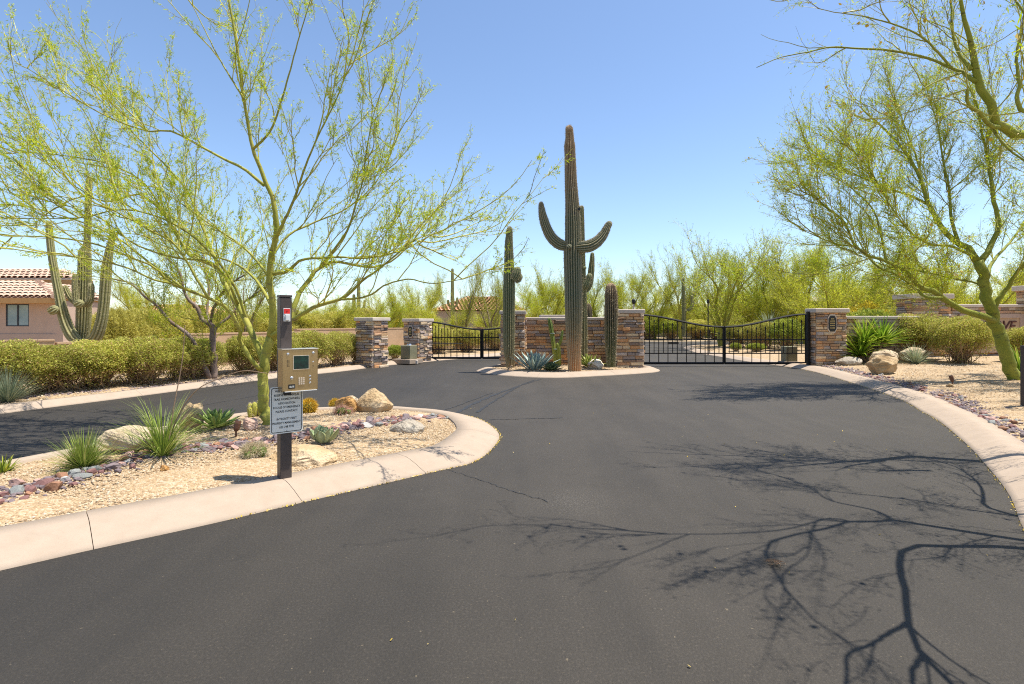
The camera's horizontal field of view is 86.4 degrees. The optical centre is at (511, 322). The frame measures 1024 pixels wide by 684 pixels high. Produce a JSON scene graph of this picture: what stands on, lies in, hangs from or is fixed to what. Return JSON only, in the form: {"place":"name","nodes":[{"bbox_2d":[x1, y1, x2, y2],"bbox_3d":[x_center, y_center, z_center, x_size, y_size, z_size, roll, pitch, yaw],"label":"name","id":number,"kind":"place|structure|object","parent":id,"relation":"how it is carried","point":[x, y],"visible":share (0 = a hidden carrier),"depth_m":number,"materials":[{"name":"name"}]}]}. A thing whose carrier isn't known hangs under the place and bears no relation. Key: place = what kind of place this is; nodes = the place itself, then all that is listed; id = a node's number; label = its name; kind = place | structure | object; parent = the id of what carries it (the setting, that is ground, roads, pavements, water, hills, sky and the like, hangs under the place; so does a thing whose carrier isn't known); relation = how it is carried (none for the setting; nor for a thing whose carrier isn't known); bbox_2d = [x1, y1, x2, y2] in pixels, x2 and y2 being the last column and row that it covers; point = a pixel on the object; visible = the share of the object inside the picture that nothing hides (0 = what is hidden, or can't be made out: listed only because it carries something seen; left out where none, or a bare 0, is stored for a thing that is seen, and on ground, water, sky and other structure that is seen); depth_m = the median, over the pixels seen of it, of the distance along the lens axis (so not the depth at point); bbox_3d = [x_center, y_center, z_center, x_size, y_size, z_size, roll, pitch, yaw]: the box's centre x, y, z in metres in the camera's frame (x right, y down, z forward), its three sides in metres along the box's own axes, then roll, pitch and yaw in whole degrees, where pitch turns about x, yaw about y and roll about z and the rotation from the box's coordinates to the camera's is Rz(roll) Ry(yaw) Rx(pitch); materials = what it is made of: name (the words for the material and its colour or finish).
{"place":"outdoors","nodes":[
{"label":"outdoors","id":0,"kind":"place"},
{"bbox_2d":[0,348,500,404],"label":"gravel bed","id":1,"kind":"object","parent":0,"point":[114,388],"visible":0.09,"depth_m":13.94,"materials":[{"name":"gravel"}]},
{"bbox_2d":[0,364,51,401],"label":"grey yucca","id":2,"kind":"object","parent":1,"relation":"on","point":[7,390],"visible":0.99,"depth_m":10.26,"materials":[{"name":"plant"}]},
{"bbox_2d":[0,338,58,394],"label":"clipped shrub","id":3,"kind":"object","parent":1,"relation":"on","point":[21,351],"visible":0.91,"depth_m":10.88,"materials":[{"name":"green plant"}]},
{"bbox_2d":[0,343,113,393],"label":"clipped shrub","id":4,"kind":"object","parent":1,"relation":"on","point":[61,383],"visible":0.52,"depth_m":11.67,"materials":[{"name":"green plant"}]},
{"bbox_2d":[45,176,115,341],"bbox_3d":[-13.245,-1.591,16.797,2.116,5.990,1.077,0,0,0],"label":"saguaro","id":5,"kind":"object","parent":1,"relation":"on","point":[80,297],"visible":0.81,"depth_m":16.70,"materials":[{"name":"plant"}]},
{"bbox_2d":[51,338,138,388],"bbox_3d":[-9.613,0.948,12.659,1.489,1.179,2.253,0,0,-16],"label":"clipped shrub","id":6,"kind":"object","parent":1,"relation":"on","point":[106,348],"visible":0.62,"depth_m":12.37,"materials":[{"name":"green plant"}]},
{"bbox_2d":[90,306,154,340],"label":"broom shrub","id":7,"kind":"object","parent":1,"relation":"on","point":[120,319],"visible":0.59,"depth_m":19.11,"materials":[{"name":"plant"}]},
{"bbox_2d":[109,307,176,337],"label":"broom shrub","id":8,"kind":"object","parent":1,"relation":"on","point":[156,330],"visible":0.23,"depth_m":20.27,"materials":[{"name":"plant"}]},
{"bbox_2d":[100,335,190,384],"bbox_3d":[-9.148,0.923,13.436,2.408,1.237,1.606,0,0,14],"label":"clipped shrub","id":9,"kind":"object","parent":1,"relation":"on","point":[163,354],"visible":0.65,"depth_m":13.17,"materials":[{"name":"green plant"}]},
{"bbox_2d":[92,273,198,311],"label":"palo verde tree","id":10,"kind":"object","parent":1,"relation":"on","point":[133,298],"visible":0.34,"depth_m":35.10,"materials":[{"name":"green plant"}]},
{"bbox_2d":[153,308,196,337],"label":"broom shrub","id":11,"kind":"object","parent":1,"relation":"on","point":[188,325],"visible":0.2,"depth_m":21.17,"materials":[{"name":"plant"}]},
{"bbox_2d":[7,365,346,402],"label":"river rock chips","id":12,"kind":"object","parent":1,"relation":"on","point":[69,393],"visible":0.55,"depth_m":12.51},
{"bbox_2d":[46,197,316,378],"bbox_3d":[-8.302,-1.112,14.355,4.333,5.357,5.612,0,0,39],"label":"palo verde tree","id":13,"kind":"object","parent":1,"relation":"on","point":[212,373],"visible":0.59,"depth_m":14.23,"materials":[{"name":"green plant"}]},
{"bbox_2d":[146,335,218,380],"bbox_3d":[-8.674,0.937,14.330,1.204,1.213,1.822,0,0,44],"label":"clipped shrub","id":14,"kind":"object","parent":1,"relation":"on","point":[203,354],"visible":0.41,"depth_m":14.24,"materials":[{"name":"green plant"}]},
{"bbox_2d":[220,335,271,373],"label":"clipped shrub","id":15,"kind":"object","parent":1,"relation":"on","point":[234,348],"visible":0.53,"depth_m":15.88,"materials":[{"name":"green plant"}]},
{"bbox_2d":[214,239,287,331],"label":"palo verde tree","id":16,"kind":"object","parent":1,"relation":"on","point":[259,303],"visible":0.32,"depth_m":24.25,"materials":[{"name":"green plant"}]},
{"bbox_2d":[250,294,364,327],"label":"palo verde tree","id":17,"kind":"object","parent":1,"relation":"on","point":[309,320],"visible":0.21,"depth_m":26.57,"materials":[{"name":"green plant"}]},
{"bbox_2d":[295,311,330,328],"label":"broom shrub","id":18,"kind":"object","parent":1,"relation":"on","point":[317,320],"visible":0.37,"depth_m":26.31,"materials":[{"name":"plant"}]},
{"bbox_2d":[292,330,334,366],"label":"clipped shrub","id":19,"kind":"object","parent":1,"relation":"on","point":[323,342],"visible":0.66,"depth_m":17.88,"materials":[{"name":"green plant"}]},
{"bbox_2d":[322,331,356,365],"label":"clipped shrub","id":20,"kind":"object","parent":1,"relation":"on","point":[343,344],"visible":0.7,"depth_m":19.08,"materials":[{"name":"green plant"}]},
{"bbox_2d":[321,309,360,327],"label":"broom shrub","id":21,"kind":"object","parent":1,"relation":"on","point":[338,324],"visible":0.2,"depth_m":27.21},
{"bbox_2d":[354,317,389,367],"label":"stone pillar","id":22,"kind":"structure","parent":1,"relation":"on","point":[371,342],"depth_m":19.46,"materials":[{"name":"stone"}]},
{"bbox_2d":[332,296,415,327],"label":"palo verde tree","id":23,"kind":"object","parent":1,"relation":"on","point":[400,310],"visible":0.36,"depth_m":27.31,"materials":[{"name":"green plant"}]},
{"bbox_2d":[353,274,430,316],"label":"palo verde tree","id":24,"kind":"object","parent":1,"relation":"on","point":[391,298],"visible":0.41,"depth_m":32.10,"materials":[{"name":"green plant"}]},
{"bbox_2d":[402,319,433,360],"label":"stone pillar","id":25,"kind":"structure","parent":1,"relation":"on","point":[416,331],"depth_m":22.27,"materials":[{"name":"stone"}]},
{"bbox_2d":[431,322,481,358],"bbox_3d":[-2.472,0.725,23.000,2.436,1.599,0.092,0,0,0],"label":"iron gate leaf","id":26,"kind":"object","parent":25,"relation":"attached to","point":[450,337],"visible":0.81,"depth_m":22.98,"materials":[{"name":"metal"}]},
{"bbox_2d":[383,270,452,314],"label":"palo verde tree","id":27,"kind":"object","parent":1,"relation":"on","point":[431,302],"visible":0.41,"depth_m":35.56,"materials":[{"name":"green plant"}]},
{"bbox_2d":[392,301,469,329],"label":"palo verde tree","id":28,"kind":"object","parent":1,"relation":"on","point":[424,313],"visible":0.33,"depth_m":29.18,"materials":[{"name":"green plant"}]},
{"bbox_2d":[431,326,454,353],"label":"clipped shrub","id":29,"kind":"object","parent":1,"relation":"on","point":[440,351],"visible":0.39,"depth_m":25.94,"materials":[{"name":"green plant"}]},
{"bbox_2d":[429,249,491,327],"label":"palo verde tree","id":30,"kind":"object","parent":1,"relation":"on","point":[469,313],"visible":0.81,"depth_m":29.78,"materials":[{"name":"green plant"}]},
{"bbox_2d":[451,327,484,351],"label":"clipped shrub","id":31,"kind":"object","parent":1,"relation":"on","point":[468,343],"visible":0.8,"depth_m":27.36,"materials":[{"name":"green plant"}]},
{"bbox_2d":[450,253,503,346],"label":"palo verde tree","id":32,"kind":"object","parent":1,"relation":"on","point":[499,305],"visible":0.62,"depth_m":30.91,"materials":[{"name":"green plant"}]},
{"bbox_2d":[478,274,564,316],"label":"palo verde tree","id":33,"kind":"object","parent":1,"relation":"on","point":[552,291],"visible":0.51,"depth_m":37.49,"materials":[{"name":"green plant"}]},
{"bbox_2d":[515,260,564,314],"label":"palo verde tree","id":34,"kind":"object","parent":1,"relation":"on","point":[540,287],"visible":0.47,"depth_m":38.94,"materials":[{"name":"green plant"}]},
{"bbox_2d":[434,296,524,326],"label":"house","id":35,"kind":"structure","parent":0,"point":[441,313],"depth_m":46.60,"materials":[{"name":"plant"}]},
{"bbox_2d":[0,341,1023,683],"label":"asphalt road","id":36,"kind":"structure","parent":0,"point":[656,523],"depth_m":3.69,"materials":[{"name":"asphalt"}]},
{"bbox_2d":[0,409,456,526],"bbox_3d":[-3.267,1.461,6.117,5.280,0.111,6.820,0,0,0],"label":"gravel bed island","id":37,"kind":"structure","parent":36,"relation":"on","point":[169,481],"depth_m":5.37,"materials":[{"name":"gravel"}]},
{"bbox_2d":[34,425,129,476],"bbox_3d":[-4.263,1.237,5.451,0.856,0.426,0.836,0,0,45],"label":"yucca tuft","id":38,"kind":"object","parent":37,"relation":"on","point":[82,457],"visible":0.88,"depth_m":5.42,"materials":[{"name":"plant"}]},
{"bbox_2d":[96,425,163,451],"bbox_3d":[-4.316,1.336,6.212,0.722,0.332,0.397,0,0,0],"label":"boulder","id":39,"kind":"object","parent":37,"relation":"on","point":[111,442],"visible":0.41,"depth_m":6.05,"materials":[{"name":"stone"}]},
{"bbox_2d":[84,326,266,464],"bbox_3d":[-3.688,0.732,5.969,1.594,1.416,1.397,0,0,-36],"label":"red yucca","id":40,"kind":"object","parent":37,"relation":"on","point":[167,443],"visible":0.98,"depth_m":5.84,"materials":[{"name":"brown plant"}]},
{"bbox_2d":[178,402,203,431],"bbox_3d":[-4.434,1.313,7.528,0.310,0.433,0.239,0,0,-30],"label":"boulder","id":41,"kind":"object","parent":37,"relation":"on","point":[195,411],"visible":0.65,"depth_m":7.48,"materials":[{"name":"stone"}]},
{"bbox_2d":[190,408,241,428],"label":"agave","id":42,"kind":"object","parent":37,"relation":"on","point":[219,418],"visible":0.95,"depth_m":7.42,"materials":[{"name":"green plant"}]},
{"bbox_2d":[0,414,445,501],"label":"river rock chips","id":43,"kind":"object","parent":37,"relation":"on","point":[38,486],"visible":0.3,"depth_m":5.50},
{"bbox_2d":[237,438,273,459],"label":"hedgehog cactus","id":44,"kind":"object","parent":37,"relation":"on","point":[254,450],"visible":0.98,"depth_m":5.90,"materials":[{"name":"plant"}]},
{"bbox_2d":[0,0,574,424],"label":"palo verde tree","id":45,"kind":"object","parent":37,"relation":"on","point":[265,350],"visible":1,"depth_m":7.40,"materials":[{"name":"green plant"}]},
{"bbox_2d":[270,295,318,478],"bbox_3d":[-2.096,0.718,5.211,0.404,1.965,0.263,0,0,-40],"label":"entry keypad post","id":46,"kind":"object","parent":37,"relation":"on","point":[297,372],"visible":0.99,"depth_m":5.18,"materials":[{"name":"brown metal"}]},
{"bbox_2d":[269,444,337,466],"bbox_3d":[-2.255,1.472,5.925,0.737,0.290,0.553,0,0,0],"label":"boulder","id":47,"kind":"object","parent":37,"relation":"on","point":[305,455],"visible":0.66,"depth_m":5.78,"materials":[{"name":"stone"}]},
{"bbox_2d":[309,424,338,443],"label":"agave","id":48,"kind":"object","parent":37,"relation":"on","point":[320,434],"visible":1,"depth_m":6.50,"materials":[{"name":"green plant"}]},
{"bbox_2d":[356,388,392,412],"bbox_3d":[-2.318,1.306,9.105,0.620,0.441,0.361,0,0,10],"label":"boulder","id":49,"kind":"object","parent":37,"relation":"on","point":[373,400],"visible":0.86,"depth_m":9.00,"materials":[{"name":"stone"}]},
{"bbox_2d":[389,419,424,433],"bbox_3d":[-1.440,1.453,7.436,0.493,0.277,0.345,0,0,0],"label":"boulder","id":50,"kind":"object","parent":37,"relation":"on","point":[412,426],"visible":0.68,"depth_m":7.32,"materials":[{"name":"stone"}]},
{"bbox_2d":[0,406,498,570],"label":"island kerb","id":51,"kind":"structure","parent":36,"relation":"on","point":[469,439],"depth_m":4.67,"materials":[{"name":"concrete"}]},
{"bbox_2d":[0,353,500,413],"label":"kerb","id":52,"kind":"structure","parent":36,"relation":"on","point":[31,405],"depth_m":12.11,"materials":[{"name":"concrete"}]},
{"bbox_2d":[392,342,461,363],"bbox_3d":[-3.396,1.162,21.994,0.978,0.816,2.946,0,0,39],"label":"gate operator","id":53,"kind":"object","parent":36,"relation":"on","point":[408,353],"visible":0.95,"depth_m":20.94,"materials":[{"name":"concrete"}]},
{"bbox_2d":[493,365,637,371],"bbox_3d":[1.915,1.477,21.190,5.280,0.080,9.840,0,0,0],"label":"gravel bed","id":54,"kind":"object","parent":36,"relation":"on","point":[539,370],"visible":0.16,"depth_m":17.30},
{"bbox_2d":[502,226,522,367],"bbox_3d":[-0.001,-0.833,17.531,0.712,4.625,0.485,0,0,37],"label":"saguaro","id":55,"kind":"object","parent":54,"relation":"on","point":[511,278],"visible":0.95,"depth_m":17.47,"materials":[{"name":"plant"}]},
{"bbox_2d":[499,311,526,366],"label":"stone pillar","id":56,"kind":"structure","parent":54,"relation":"on","point":[520,333],"depth_m":18.36,"materials":[{"name":"stone"}]},
{"bbox_2d":[509,350,559,369],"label":"agave","id":57,"kind":"object","parent":54,"relation":"on","point":[536,360],"visible":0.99,"depth_m":16.90,"materials":[{"name":"blue plant"}]},
{"bbox_2d":[548,318,562,364],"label":"pole cactus","id":58,"kind":"object","parent":54,"relation":"on","point":[556,350],"visible":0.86,"depth_m":18.50,"materials":[{"name":"green plant"}]},
{"bbox_2d":[525,317,605,364],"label":"stone wall","id":59,"kind":"structure","parent":54,"relation":"on","point":[538,336],"depth_m":18.88,"materials":[{"name":"stone"}]},
{"bbox_2d":[537,124,611,371],"bbox_3d":[1.954,-2.289,16.938,2.348,7.832,0.794,0,0,0],"label":"saguaro","id":60,"kind":"object","parent":54,"relation":"on","point":[573,246],"visible":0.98,"depth_m":16.84,"materials":[{"name":"green plant"}]},
{"bbox_2d":[580,205,594,361],"bbox_3d":[2.523,-1.276,18.247,0.637,5.364,0.816,0,0,0],"label":"saguaro","id":61,"kind":"object","parent":54,"relation":"on","point":[587,281],"visible":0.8,"depth_m":18.22,"materials":[{"name":"plant"}]},
{"bbox_2d":[603,283,618,366],"bbox_3d":[3.166,0.072,17.393,0.566,2.757,0.564,0,0,0],"label":"saguaro","id":62,"kind":"object","parent":54,"relation":"on","point":[611,314],"visible":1,"depth_m":17.27,"materials":[{"name":"plant"}]},
{"bbox_2d":[615,309,644,367],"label":"stone pillar","id":63,"kind":"structure","parent":54,"relation":"on","point":[630,351],"depth_m":18.19,"materials":[{"name":"stone"}]},
{"bbox_2d":[476,364,659,377],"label":"island kerb","id":64,"kind":"structure","parent":36,"relation":"on","point":[502,372],"depth_m":16.59,"materials":[{"name":"concrete"}]},
{"bbox_3d":[4.580,0.625,19.850,0.100,1.950,0.100,0,0,0],"label":"gate post","id":65,"kind":"object","parent":64,"relation":"on","visible":0},
{"bbox_2d":[644,314,723,363],"bbox_3d":[6.208,0.600,20.046,3.196,1.849,0.184,0,0,0],"label":"iron gate leaf","id":66,"kind":"object","parent":65,"relation":"attached to","point":[686,339],"visible":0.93,"depth_m":19.98,"materials":[{"name":"metal"}]},
{"bbox_2d":[562,273,632,316],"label":"palo verde tree","id":67,"kind":"object","parent":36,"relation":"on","point":[591,299],"visible":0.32,"depth_m":39.16,"materials":[{"name":"green plant"}]},
{"bbox_2d":[594,258,673,325],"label":"palo verde tree","id":68,"kind":"object","parent":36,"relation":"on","point":[607,280],"visible":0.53,"depth_m":37.90,"materials":[{"name":"green plant"}]},
{"bbox_2d":[684,344,1023,528],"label":"kerb","id":69,"kind":"structure","parent":36,"relation":"on","point":[997,451],"depth_m":7.87,"materials":[{"name":"concrete"}]},
{"bbox_2d":[0,0,1023,316],"label":"sky","id":70,"kind":"structure","parent":0,"point":[664,102],"materials":[{"name":"blue"}]},
{"bbox_2d":[645,337,772,340],"bbox_3d":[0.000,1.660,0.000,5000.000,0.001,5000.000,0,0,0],"label":"ground","id":71,"kind":"structure","parent":0,"point":[681,340],"depth_m":51.16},
{"bbox_2d":[0,269,98,341],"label":"house","id":72,"kind":"structure","parent":71,"relation":"on","point":[27,300],"depth_m":25.00,"materials":[{"name":"paint"}]},
{"bbox_2d":[6,304,28,325],"bbox_3d":[-22.675,-0.350,25.047,1.066,1.016,0.065,0,0,0],"label":"window","id":73,"kind":"structure","parent":72,"relation":"in","point":[16,314],"depth_m":25.04,"materials":[{"name":"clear glass"}]},
{"bbox_2d":[1,327,497,364],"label":"garden wall","id":74,"kind":"structure","parent":71,"relation":"on","point":[395,336],"depth_m":22.58,"materials":[{"name":"paint"}]},
{"bbox_2d":[622,260,695,338],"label":"palo verde tree","id":75,"kind":"object","parent":71,"relation":"on","point":[635,284],"visible":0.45,"depth_m":53.44,"materials":[{"name":"green plant"}]},
{"bbox_2d":[633,232,728,338],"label":"palo verde tree","id":76,"kind":"object","parent":71,"relation":"on","point":[672,305],"visible":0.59,"depth_m":51.54,"materials":[{"name":"green plant"}]},
{"bbox_2d":[686,319,713,338],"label":"clipped shrub","id":77,"kind":"object","parent":71,"relation":"on","point":[698,328],"visible":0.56,"depth_m":55.83,"materials":[{"name":"green plant"}]},
{"bbox_2d":[703,273,810,336],"bbox_3d":[17.370,-1.029,38.130,7.505,5.500,6.761,0,0,1],"label":"palo verde tree","id":78,"kind":"object","parent":71,"relation":"on","point":[754,310],"visible":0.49,"depth_m":36.93,"materials":[{"name":"green plant"}]},
{"bbox_2d":[692,344,1023,440],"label":"gravel bed","id":79,"kind":"object","parent":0,"point":[1017,413],"visible":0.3,"depth_m":13.93,"materials":[{"name":"gravel"}]},
{"bbox_2d":[668,218,797,345],"bbox_3d":[12.911,-2.166,32.985,7.593,7.829,7.887,0,0,-36],"label":"palo verde tree","id":80,"kind":"object","parent":79,"relation":"on","point":[716,311],"visible":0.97,"depth_m":32.09,"materials":[{"name":"green plant"}]},
{"bbox_2d":[737,320,780,348],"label":"clipped shrub","id":81,"kind":"object","parent":79,"relation":"on","point":[748,328],"visible":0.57,"depth_m":28.58,"materials":[{"name":"green plant"}]},
{"bbox_2d":[702,226,853,343],"bbox_3d":[18.765,-2.461,40.142,8.424,8.474,9.282,0,0,-25],"label":"palo verde tree","id":82,"kind":"object","parent":79,"relation":"on","point":[759,289],"visible":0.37,"depth_m":39.35,"materials":[{"name":"green plant"}]},
{"bbox_2d":[766,318,804,349],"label":"clipped shrub","id":83,"kind":"object","parent":79,"relation":"on","point":[788,329],"visible":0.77,"depth_m":26.49,"materials":[{"name":"green plant"}]},
{"bbox_2d":[739,221,890,343],"bbox_3d":[19.816,-2.391,35.346,8.076,8.304,8.456,0,0,38],"label":"palo verde tree","id":84,"kind":"object","parent":79,"relation":"on","point":[781,273],"visible":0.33,"depth_m":34.85,"materials":[{"name":"green plant"}]},
{"bbox_2d":[805,308,849,365],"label":"stone pillar","id":85,"kind":"structure","parent":79,"relation":"on","point":[828,337],"depth_m":18.94,"materials":[{"name":"stone"}]},
{"bbox_2d":[724,313,805,363],"bbox_3d":[9.312,0.590,20.000,3.116,1.869,0.092,0,0,0],"label":"iron gate leaf","id":86,"kind":"object","parent":85,"relation":"attached to","point":[756,339],"visible":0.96,"depth_m":19.98,"materials":[{"name":"metal"}]},
{"bbox_2d":[756,264,902,324],"bbox_3d":[16.522,-0.818,28.850,6.903,5.059,6.219,0,0,-14],"label":"palo verde tree","id":87,"kind":"object","parent":79,"relation":"on","point":[798,302],"visible":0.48,"depth_m":28.42,"materials":[{"name":"green plant"}]},
{"bbox_2d":[777,230,930,307],"bbox_3d":[20.070,-1.825,32.108,8.202,7.148,7.444,0,0,36],"label":"palo verde tree","id":88,"kind":"object","parent":79,"relation":"on","point":[817,259],"visible":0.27,"depth_m":31.37,"materials":[{"name":"green plant"}]},
{"bbox_2d":[844,314,919,361],"bbox_3d":[12.635,0.551,19.136,2.962,1.864,2.195,0,0,0],"label":"strap leaf yucca","id":89,"kind":"object","parent":79,"relation":"on","point":[865,341],"visible":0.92,"depth_m":18.92,"materials":[{"name":"green plant"}]},
{"bbox_2d":[844,316,919,361],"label":"stone wall","id":90,"kind":"structure","parent":79,"relation":"on","point":[890,319],"depth_m":19.36,"materials":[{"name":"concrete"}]},
{"bbox_2d":[741,3,1023,379],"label":"palo verde tree","id":91,"kind":"object","parent":79,"relation":"on","point":[996,326],"visible":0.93,"depth_m":12.98,"materials":[{"name":"green plant"}]},
{"bbox_2d":[866,355,898,374],"bbox_3d":[10.539,1.224,15.484,0.756,0.612,0.627,0,0,0],"label":"boulder","id":92,"kind":"object","parent":79,"relation":"on","point":[878,364],"visible":0.9,"depth_m":15.33,"materials":[{"name":"stone"}]},
{"bbox_2d":[756,0,1023,237],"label":"palo verde tree","id":93,"kind":"object","parent":79,"relation":"on","point":[994,122],"visible":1,"depth_m":6.43,"materials":[{"name":"green plant"}]},
{"bbox_2d":[826,254,970,314],"bbox_3d":[19.915,-0.956,28.164,6.634,5.348,5.977,0,0,-28],"label":"palo verde tree","id":94,"kind":"object","parent":79,"relation":"on","point":[881,299],"visible":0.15,"depth_m":27.78,"materials":[{"name":"green plant"}]},
{"bbox_2d":[894,313,947,359],"bbox_3d":[14.623,0.514,19.757,2.559,1.776,1.932,0,0,-23],"label":"clipped shrub","id":95,"kind":"object","parent":79,"relation":"on","point":[920,326],"visible":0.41,"depth_m":19.19,"materials":[{"name":"green plant"}]},
{"bbox_2d":[821,364,1023,442],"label":"river rock chips","id":96,"kind":"object","parent":79,"relation":"on","point":[963,402],"visible":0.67,"depth_m":10.72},
{"bbox_2d":[892,294,953,356],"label":"stone pillar","id":97,"kind":"structure","parent":79,"relation":"on","point":[904,303],"depth_m":20.85,"materials":[{"name":"stone"}]},
{"bbox_2d":[885,244,999,301],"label":"palo verde tree","id":98,"kind":"object","parent":79,"relation":"on","point":[968,275],"visible":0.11,"depth_m":28.06,"materials":[{"name":"green plant"}]},
{"bbox_2d":[926,315,995,363],"bbox_3d":[14.736,0.566,17.973,1.683,1.655,2.207,0,0,10],"label":"clipped shrub","id":99,"kind":"object","parent":79,"relation":"on","point":[974,331],"visible":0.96,"depth_m":17.59,"materials":[{"name":"green plant"}]},
{"bbox_2d":[900,265,1023,303],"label":"palo verde tree","id":100,"kind":"object","parent":79,"relation":"on","point":[1008,298],"visible":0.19,"depth_m":25.91,"materials":[{"name":"green plant"}]},
{"bbox_2d":[950,304,1023,355],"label":"entrance sign wall","id":101,"kind":"structure","parent":79,"relation":"on","point":[1011,308],"depth_m":21.19,"materials":[{"name":"stone"}]},
{"bbox_2d":[958,314,1023,352],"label":"entrance sign","id":102,"kind":"object","parent":101,"relation":"attached to","point":[1007,321],"visible":0.12,"depth_m":21.07,"materials":[{"name":"paint"}]},
{"bbox_2d":[981,151,1023,240],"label":"palo verde tree","id":103,"kind":"object","parent":79,"relation":"on","point":[1013,186],"visible":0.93,"depth_m":12.01,"materials":[{"name":"green plant"}]},
{"bbox_2d":[1006,326,1023,355],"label":"clipped shrub","id":104,"kind":"object","parent":79,"relation":"on","point":[1016,337],"visible":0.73,"depth_m":17.86,"materials":[{"name":"green plant"}]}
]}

